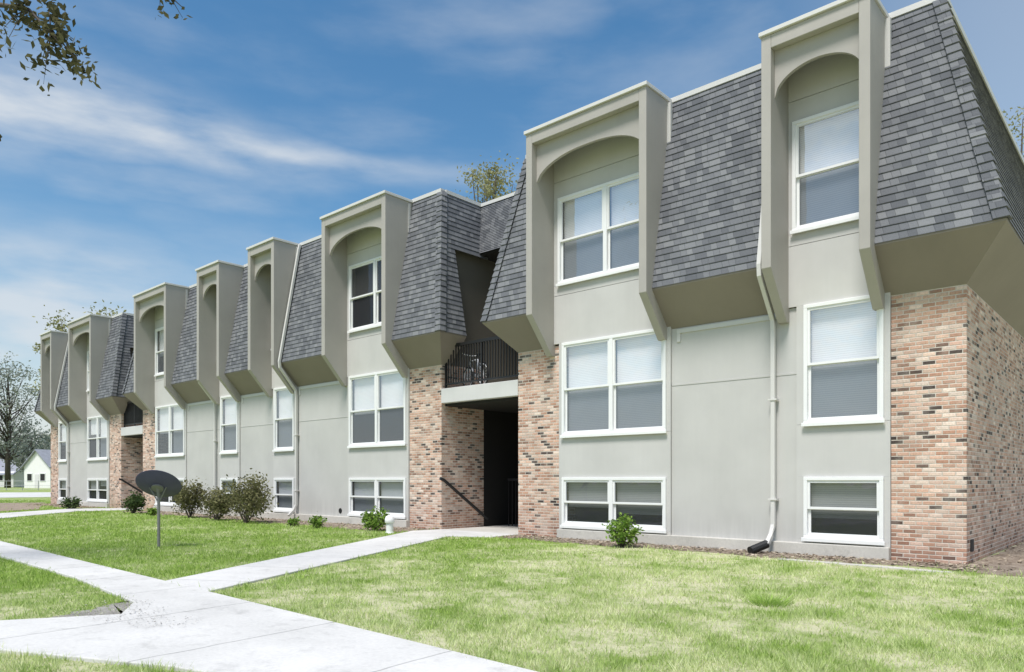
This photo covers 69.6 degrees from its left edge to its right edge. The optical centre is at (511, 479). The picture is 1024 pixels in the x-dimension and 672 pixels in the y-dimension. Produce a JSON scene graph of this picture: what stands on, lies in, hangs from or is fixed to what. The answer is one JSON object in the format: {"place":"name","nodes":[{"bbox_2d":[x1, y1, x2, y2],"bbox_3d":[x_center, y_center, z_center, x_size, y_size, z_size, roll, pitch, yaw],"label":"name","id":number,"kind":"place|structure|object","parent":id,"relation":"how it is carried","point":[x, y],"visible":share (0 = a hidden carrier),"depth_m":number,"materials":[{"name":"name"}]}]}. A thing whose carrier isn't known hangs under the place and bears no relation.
{"place":"outdoors","nodes":[
{"label":"outdoors","id":0,"kind":"place"},
{"bbox_2d":[0,492,50,497],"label":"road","id":1,"kind":"structure","parent":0,"point":[21,494],"depth_m":60.59,"materials":[{"name":"grey asphalt"}]},
{"bbox_2d":[0,508,132,518],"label":"side path","id":2,"kind":"structure","parent":0,"point":[16,514],"depth_m":28.36,"materials":[{"name":"concrete"}]},
{"bbox_2d":[0,541,536,671],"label":"sidewalk","id":3,"kind":"structure","parent":0,"point":[216,632],"depth_m":5.69,"materials":[{"name":"concrete"}]},
{"bbox_2d":[59,598,187,627],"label":"loose gravel","id":4,"kind":"structure","parent":3,"relation":"on","point":[128,611],"depth_m":6.67,"materials":[{"name":"grey gravel"}]},
{"bbox_2d":[167,529,517,591],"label":"entry path","id":5,"kind":"structure","parent":0,"point":[220,579],"depth_m":11.29,"materials":[{"name":"concrete"}]},
{"bbox_2d":[448,524,517,533],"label":"entry floor","id":6,"kind":"structure","parent":0,"point":[511,529],"depth_m":18.14,"materials":[{"name":"concrete"}]},
{"bbox_2d":[0,487,1023,671],"bbox_3d":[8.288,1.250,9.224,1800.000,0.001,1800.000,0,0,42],"label":"ground","id":7,"kind":"structure","parent":0,"point":[640,639],"depth_m":7.81,"materials":[{"name":"green plant"}]},
{"bbox_2d":[0,457,23,486],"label":"house","id":8,"kind":"structure","parent":7,"relation":"on","point":[17,478],"depth_m":123.53,"materials":[{"name":"green"}]},
{"bbox_2d":[6,481,38,490],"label":"chain link fence","id":9,"kind":"object","parent":7,"relation":"on","point":[22,485],"visible":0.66,"depth_m":84.98,"materials":[{"name":"grey metal"}]},
{"bbox_2d":[0,502,44,510],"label":"soil bed","id":10,"kind":"object","parent":7,"relation":"on","point":[15,506],"visible":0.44,"depth_m":33.93,"materials":[{"name":"brown soil"}]},
{"bbox_2d":[0,342,47,487],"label":"tree","id":11,"kind":"object","parent":7,"relation":"on","point":[7,455],"visible":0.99,"depth_m":111.97,"materials":[{"name":"green plant"}]},
{"bbox_2d":[0,432,50,454],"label":"tree","id":12,"kind":"object","parent":7,"relation":"on","point":[20,446],"visible":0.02,"depth_m":134.60,"materials":[{"name":"green plant"}]},
{"bbox_2d":[2,419,50,473],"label":"tree","id":13,"kind":"object","parent":7,"relation":"on","point":[29,452],"visible":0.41,"depth_m":119.45,"materials":[{"name":"green plant"}]},
{"bbox_2d":[18,429,50,448],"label":"tree","id":14,"kind":"object","parent":7,"relation":"on","point":[43,441],"visible":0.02,"depth_m":139.34,"materials":[{"name":"green plant"}]},
{"bbox_2d":[20,449,50,487],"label":"house","id":15,"kind":"structure","parent":7,"relation":"on","point":[36,466],"depth_m":108.00,"materials":[{"name":"white paint"}]},
{"bbox_2d":[27,473,32,480],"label":"window","id":16,"kind":"structure","parent":15,"relation":"in","point":[29,475],"depth_m":108.51,"materials":[{"name":"glass"}]},
{"bbox_2d":[35,474,38,487],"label":"door","id":17,"kind":"structure","parent":15,"relation":"in","point":[36,475],"depth_m":107.97,"materials":[{"name":"grey"}]},
{"bbox_2d":[40,473,45,480],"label":"window","id":18,"kind":"structure","parent":15,"relation":"in","point":[42,475],"depth_m":107.47,"materials":[{"name":"glass"}]},
{"bbox_2d":[28,305,73,395],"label":"tree","id":19,"kind":"object","parent":7,"relation":"on","point":[59,328],"visible":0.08,"depth_m":75.64,"materials":[{"name":"green plant"}]},
{"bbox_2d":[59,496,82,508],"bbox_3d":[-18.713,0.966,31.222,0.935,0.627,0.802,0,0,42],"label":"shrub","id":20,"kind":"object","parent":7,"relation":"on","point":[69,503],"visible":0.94,"depth_m":31.09,"materials":[{"name":"green plant"}]},
{"bbox_2d":[52,601,130,617],"bbox_3d":[-3.730,1.259,6.963,0.729,0.042,0.953,0,0,18],"label":"bare soil patch","id":21,"kind":"object","parent":7,"relation":"on","point":[117,607],"visible":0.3,"depth_m":6.91,"materials":[{"name":"brown soil"}]},
{"bbox_2d":[0,0,192,140],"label":"tree","id":22,"kind":"object","parent":7,"relation":"on","point":[60,36],"visible":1,"depth_m":8.68,"materials":[{"name":"green plant"}]},
{"bbox_2d":[82,299,125,316],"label":"tree","id":23,"kind":"object","parent":7,"relation":"on","point":[105,308],"visible":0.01,"depth_m":60.81,"materials":[{"name":"green plant"}]},
{"bbox_2d":[119,488,146,513],"bbox_3d":[-13.987,0.800,27.155,0.923,0.956,0.969,0,0,-24],"label":"shrub","id":24,"kind":"object","parent":7,"relation":"on","point":[134,502],"visible":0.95,"depth_m":27.05,"materials":[{"name":"green plant"}]},
{"bbox_2d":[146,507,156,515],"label":"shrub","id":25,"kind":"object","parent":7,"relation":"on","point":[151,511],"visible":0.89,"depth_m":25.56,"materials":[{"name":"green plant"}]},
{"bbox_2d":[135,470,181,546],"bbox_3d":[-6.510,0.561,13.564,0.599,1.477,0.791,0,0,83],"label":"satellite dish","id":26,"kind":"object","parent":7,"relation":"on","point":[158,483],"visible":0.98,"depth_m":13.49,"materials":[{"name":"metal"}]},
{"bbox_2d":[170,476,210,517],"bbox_3d":[-10.508,0.531,23.953,1.493,1.491,1.385,0,0,42],"label":"shrub","id":27,"kind":"object","parent":7,"relation":"on","point":[192,501],"visible":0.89,"depth_m":23.88,"materials":[{"name":"green plant"}]},
{"bbox_2d":[199,483,233,520],"bbox_3d":[-8.993,0.693,22.459,1.492,1.172,1.065,0,0,17],"label":"shrub","id":28,"kind":"object","parent":7,"relation":"on","point":[213,503],"visible":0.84,"depth_m":22.34,"materials":[{"name":"green plant"}]},
{"bbox_2d":[216,468,278,523],"bbox_3d":[-7.529,0.472,21.179,2.185,1.613,1.557,0,0,42],"label":"shrub","id":29,"kind":"object","parent":7,"relation":"on","point":[251,496],"visible":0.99,"depth_m":21.01,"materials":[{"name":"green plant"}]},
{"bbox_2d":[120,511,432,531],"bbox_3d":[-8.654,1.264,23.435,16.800,0.052,1.464,0,0,42],"label":"soil bed","id":30,"kind":"object","parent":7,"relation":"on","point":[329,525],"visible":0.18,"depth_m":20.81,"materials":[{"name":"brown soil"}]},
{"bbox_2d":[287,516,302,525],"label":"shrub","id":31,"kind":"object","parent":7,"relation":"on","point":[293,521],"visible":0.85,"depth_m":19.66,"materials":[{"name":"green plant"}]},
{"bbox_2d":[307,515,327,527],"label":"shrub","id":32,"kind":"object","parent":7,"relation":"on","point":[316,522],"visible":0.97,"depth_m":18.85,"materials":[{"name":"green plant"}]},
{"bbox_2d":[360,505,393,530],"bbox_3d":[-3.320,0.951,17.974,0.822,0.657,0.796,0,0,42],"label":"shrub","id":33,"kind":"object","parent":7,"relation":"on","point":[372,523],"visible":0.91,"depth_m":17.90,"materials":[{"name":"green plant"}]},
{"bbox_2d":[385,515,394,533],"bbox_3d":[-2.842,1.045,17.113,0.230,0.450,0.226,0,0,42],"label":"utility pedestal","id":34,"kind":"object","parent":7,"relation":"on","point":[389,520],"visible":0.84,"depth_m":17.04,"materials":[{"name":"white plastic"}]},
{"bbox_2d":[455,151,519,202],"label":"tree","id":35,"kind":"object","parent":7,"relation":"on","point":[488,188],"visible":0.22,"depth_m":43.40,"materials":[{"name":"green plant"}]},
{"bbox_2d":[29,503,1023,571],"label":"dry leaf litter","id":36,"kind":"object","parent":7,"relation":"on","point":[756,554],"visible":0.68,"depth_m":12.85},
{"bbox_2d":[34,0,1023,564],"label":"apartment building","id":37,"kind":"structure","parent":7,"relation":"on","point":[772,300],"depth_m":13.91,"materials":[{"name":"grey paint"}]},
{"bbox_2d":[57,479,66,499],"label":"window","id":38,"kind":"structure","parent":37,"relation":"in","point":[64,481],"depth_m":37.02,"materials":[{"name":"white plastic"}]},
{"bbox_2d":[57,422,66,461],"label":"window","id":39,"kind":"structure","parent":37,"relation":"in","point":[64,428],"depth_m":37.02,"materials":[{"name":"white plastic"}]},
{"bbox_2d":[86,351,88,391],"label":"window","id":40,"kind":"structure","parent":37,"relation":"in","point":[87,390],"depth_m":34.41,"materials":[{"name":"white plastic"}]},
{"bbox_2d":[86,479,107,502],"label":"window","id":41,"kind":"structure","parent":37,"relation":"in","point":[95,483],"depth_m":33.61,"materials":[{"name":"white plastic"}]},
{"bbox_2d":[86,415,107,460],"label":"window","id":42,"kind":"structure","parent":37,"relation":"in","point":[95,421],"depth_m":33.58,"materials":[{"name":"white plastic"}]},
{"bbox_2d":[154,327,163,376],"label":"window","id":43,"kind":"structure","parent":37,"relation":"in","point":[161,333],"depth_m":29.32,"materials":[{"name":"white plastic"}]},
{"bbox_2d":[154,478,184,505],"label":"window","id":44,"kind":"structure","parent":37,"relation":"in","point":[169,503],"depth_m":28.47,"materials":[{"name":"white plastic"}]},
{"bbox_2d":[154,404,184,457],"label":"window","id":45,"kind":"structure","parent":37,"relation":"in","point":[178,430],"depth_m":28.48,"materials":[{"name":"white plastic"}]},
{"bbox_2d":[219,395,237,454],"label":"window","id":46,"kind":"structure","parent":37,"relation":"in","point":[231,406],"depth_m":25.52,"materials":[{"name":"white plastic"}]},
{"bbox_2d":[220,478,237,509],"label":"window","id":47,"kind":"structure","parent":37,"relation":"in","point":[227,480],"depth_m":25.54,"materials":[{"name":"white plastic"}]},
{"bbox_2d":[272,478,294,512],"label":"window","id":48,"kind":"structure","parent":37,"relation":"in","point":[286,494],"depth_m":23.11,"materials":[{"name":"white plastic"}]},
{"bbox_2d":[272,386,294,451],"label":"window","id":49,"kind":"structure","parent":37,"relation":"in","point":[286,418],"depth_m":23.15,"materials":[{"name":"white plastic"}]},
{"bbox_2d":[347,256,380,332],"bbox_3d":[-3.703,-5.055,19.930,2.400,1.890,0.120,0,0,42],"label":"window","id":50,"kind":"structure","parent":37,"relation":"in","point":[375,293],"depth_m":20.05,"materials":[{"name":"white plastic"}]},
{"bbox_2d":[347,478,405,518],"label":"window","id":51,"kind":"structure","parent":37,"relation":"in","point":[366,490],"depth_m":19.87,"materials":[{"name":"white plastic"}]},
{"bbox_2d":[347,369,405,447],"bbox_3d":[-3.646,-1.890,19.912,2.510,2.020,0.170,0,0,42],"label":"window","id":52,"kind":"structure","parent":37,"relation":"in","point":[366,386],"depth_m":19.88,"materials":[{"name":"white plastic"}]},
{"bbox_2d":[462,353,488,385],"bbox_3d":[-0.898,-2.688,18.122,0.504,0.887,1.472,0,0,-28],"label":"bicycle","id":53,"kind":"object","parent":37,"relation":"on","point":[486,381],"visible":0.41,"depth_m":18.25,"materials":[{"name":"metal"}]},
{"bbox_2d":[556,172,638,286],"bbox_3d":[1.911,-5.055,14.919,2.490,1.890,0.170,0,0,42],"label":"window","id":54,"kind":"structure","parent":37,"relation":"in","point":[590,248],"depth_m":15.12,"materials":[{"name":"grey glass"}]},
{"bbox_2d":[560,477,666,533],"bbox_3d":[2.015,0.485,14.826,2.550,1.070,0.170,0,0,42],"label":"window","id":55,"kind":"structure","parent":37,"relation":"in","point":[635,495],"depth_m":14.77,"materials":[{"name":"white plastic"}]},
{"bbox_2d":[560,329,666,437],"bbox_3d":[2.015,-1.890,14.826,2.550,2.020,0.170,0,0,42],"label":"window","id":56,"kind":"structure","parent":37,"relation":"in","point":[636,404],"depth_m":14.78,"materials":[{"name":"white plastic"}]},
{"bbox_2d":[790,100,858,234],"bbox_3d":[5.195,-5.055,11.969,1.300,1.890,0.170,0,0,42],"label":"window","id":57,"kind":"structure","parent":37,"relation":"in","point":[825,192],"depth_m":12.08,"materials":[{"name":"grey glass"}]},
{"bbox_2d":[801,476,884,545],"bbox_3d":[5.329,0.485,11.848,1.280,1.070,0.170,0,0,42],"label":"window","id":58,"kind":"structure","parent":37,"relation":"in","point":[823,497],"depth_m":11.87,"materials":[{"name":"white plastic"}]},
{"bbox_2d":[801,295,884,426],"bbox_3d":[5.329,-1.890,11.848,1.280,2.020,0.170,0,0,42],"label":"window","id":59,"kind":"structure","parent":37,"relation":"in","point":[843,339],"depth_m":11.91,"materials":[{"name":"grey glass"}]},
{"bbox_2d":[601,512,644,547],"bbox_3d":[2.026,0.937,13.555,0.767,0.681,0.640,0,0,42],"label":"shrub","id":60,"kind":"object","parent":7,"relation":"on","point":[621,533],"visible":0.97,"depth_m":13.45,"materials":[{"name":"green plant"}]},
{"bbox_2d":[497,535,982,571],"bbox_3d":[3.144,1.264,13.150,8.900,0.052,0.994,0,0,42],"label":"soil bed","id":61,"kind":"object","parent":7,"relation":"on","point":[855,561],"visible":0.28,"depth_m":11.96,"materials":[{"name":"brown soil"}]},
{"bbox_2d":[742,589,798,607],"bbox_3d":[2.589,1.182,7.373,0.659,0.136,0.714,0,0,42],"label":"grass tuft","id":62,"kind":"object","parent":7,"relation":"on","point":[765,602],"visible":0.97,"depth_m":7.32,"materials":[{"name":"green plant"}]},
{"bbox_2d":[779,558,952,572],"bbox_3d":[5.047,1.255,10.680,0.181,0.050,2.407,0,0,-45],"label":"concrete edging","id":63,"kind":"object","parent":7,"relation":"on","point":[879,566],"visible":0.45,"depth_m":10.55,"materials":[{"name":"grey concrete"}]},
{"bbox_2d":[967,542,1023,576],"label":"soil bed","id":64,"kind":"object","parent":7,"relation":"on","point":[1014,559],"visible":0.73,"depth_m":10.85,"materials":[{"name":"brown soil"}]},
{"bbox_2d":[1002,107,1023,156],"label":"tree","id":65,"kind":"object","parent":7,"relation":"on","point":[1021,134],"visible":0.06,"depth_m":42.23,"materials":[{"name":"green plant"}]},
{"bbox_2d":[0,0,1023,448],"label":"sky","id":66,"kind":"structure","parent":0,"point":[231,127],"materials":[{"name":"blue"}]}
]}

